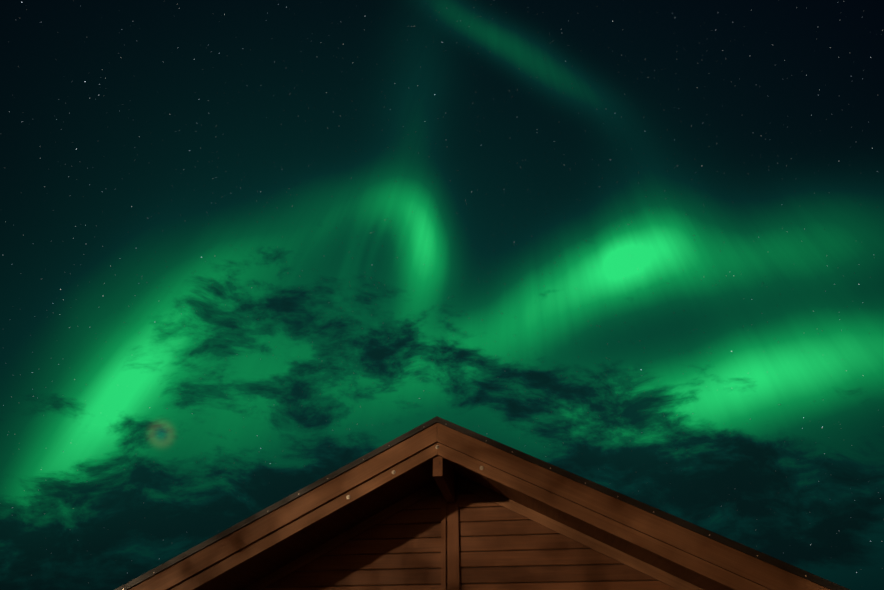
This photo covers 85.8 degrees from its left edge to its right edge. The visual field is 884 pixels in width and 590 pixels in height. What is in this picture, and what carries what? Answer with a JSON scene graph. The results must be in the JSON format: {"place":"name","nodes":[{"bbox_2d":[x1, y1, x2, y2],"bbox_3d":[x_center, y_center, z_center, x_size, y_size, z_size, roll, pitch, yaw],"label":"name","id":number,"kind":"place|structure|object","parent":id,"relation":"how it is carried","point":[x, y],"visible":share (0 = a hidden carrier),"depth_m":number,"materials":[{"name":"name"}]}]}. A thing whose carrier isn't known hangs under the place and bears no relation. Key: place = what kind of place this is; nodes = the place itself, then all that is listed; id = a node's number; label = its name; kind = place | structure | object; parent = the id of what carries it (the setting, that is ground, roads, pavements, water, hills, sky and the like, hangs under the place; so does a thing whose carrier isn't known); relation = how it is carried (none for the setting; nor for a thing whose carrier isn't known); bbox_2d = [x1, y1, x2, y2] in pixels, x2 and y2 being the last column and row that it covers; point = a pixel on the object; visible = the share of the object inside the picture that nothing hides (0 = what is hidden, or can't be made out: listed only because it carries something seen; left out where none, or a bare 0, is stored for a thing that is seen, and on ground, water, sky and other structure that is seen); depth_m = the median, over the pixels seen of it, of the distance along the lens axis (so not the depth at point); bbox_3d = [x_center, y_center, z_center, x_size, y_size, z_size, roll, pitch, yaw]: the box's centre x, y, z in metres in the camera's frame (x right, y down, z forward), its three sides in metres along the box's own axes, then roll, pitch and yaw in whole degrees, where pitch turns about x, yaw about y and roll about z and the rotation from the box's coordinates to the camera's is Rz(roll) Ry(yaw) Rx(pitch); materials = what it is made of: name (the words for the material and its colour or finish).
{"place":"outdoors","nodes":[
{"label":"outdoors","id":0,"kind":"place"},
{"bbox_2d":[0,0,883,589],"label":"sky","id":1,"kind":"structure","parent":0,"point":[634,249],"materials":[{"name":"green"}]},
{"bbox_2d":[265,494,657,587],"bbox_3d":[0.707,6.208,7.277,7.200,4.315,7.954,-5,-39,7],"label":"cabin walls","id":2,"kind":"structure","parent":0,"point":[461,567],"depth_m":4.98,"materials":[{"name":"brown wood"}]},
{"bbox_2d":[433,455,454,502],"bbox_3d":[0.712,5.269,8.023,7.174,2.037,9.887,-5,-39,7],"label":"ridge beam and purlins","id":3,"kind":"structure","parent":2,"relation":"on","point":[443,475],"depth_m":4.87,"materials":[{"name":"brown wood"}]},
{"bbox_2d":[441,474,459,589],"bbox_3d":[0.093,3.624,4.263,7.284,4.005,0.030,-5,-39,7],"label":"gable battens","id":4,"kind":"object","parent":2,"relation":"attached to","point":[453,576],"depth_m":5.04,"materials":[{"name":"brown wood"}]},
{"bbox_2d":[196,458,731,589],"bbox_3d":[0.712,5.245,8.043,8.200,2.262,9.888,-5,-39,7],"label":"soffit","id":5,"kind":"structure","parent":2,"relation":"on","point":[297,545],"depth_m":4.95,"materials":[{"name":"brown wood"}]},
{"bbox_2d":[115,416,849,589],"bbox_3d":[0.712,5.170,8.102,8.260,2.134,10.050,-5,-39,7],"label":"black roofing","id":6,"kind":"object","parent":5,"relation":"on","point":[799,572],"visible":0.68,"depth_m":4.39,"materials":[{"name":"black"}]},
{"bbox_2d":[242,475,703,589],"bbox_3d":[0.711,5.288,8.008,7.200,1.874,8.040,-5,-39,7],"label":"rafters","id":7,"kind":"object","parent":2,"relation":"attached to","point":[673,581],"depth_m":5.13,"materials":[{"name":"brown wood"}]},
{"bbox_2d":[128,423,829,589],"bbox_3d":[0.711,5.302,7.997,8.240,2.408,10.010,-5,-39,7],"label":"barge boards","id":8,"kind":"object","parent":2,"relation":"on","point":[717,562],"visible":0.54,"depth_m":4.36,"materials":[{"name":"brown wood"}]},
{"bbox_2d":[123,440,806,589],"bbox_3d":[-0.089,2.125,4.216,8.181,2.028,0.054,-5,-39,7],"label":"screws","id":9,"kind":"object","parent":8,"relation":"attached to","point":[394,472],"visible":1,"depth_m":4.56,"materials":[{"name":"silver metal"}]}
]}

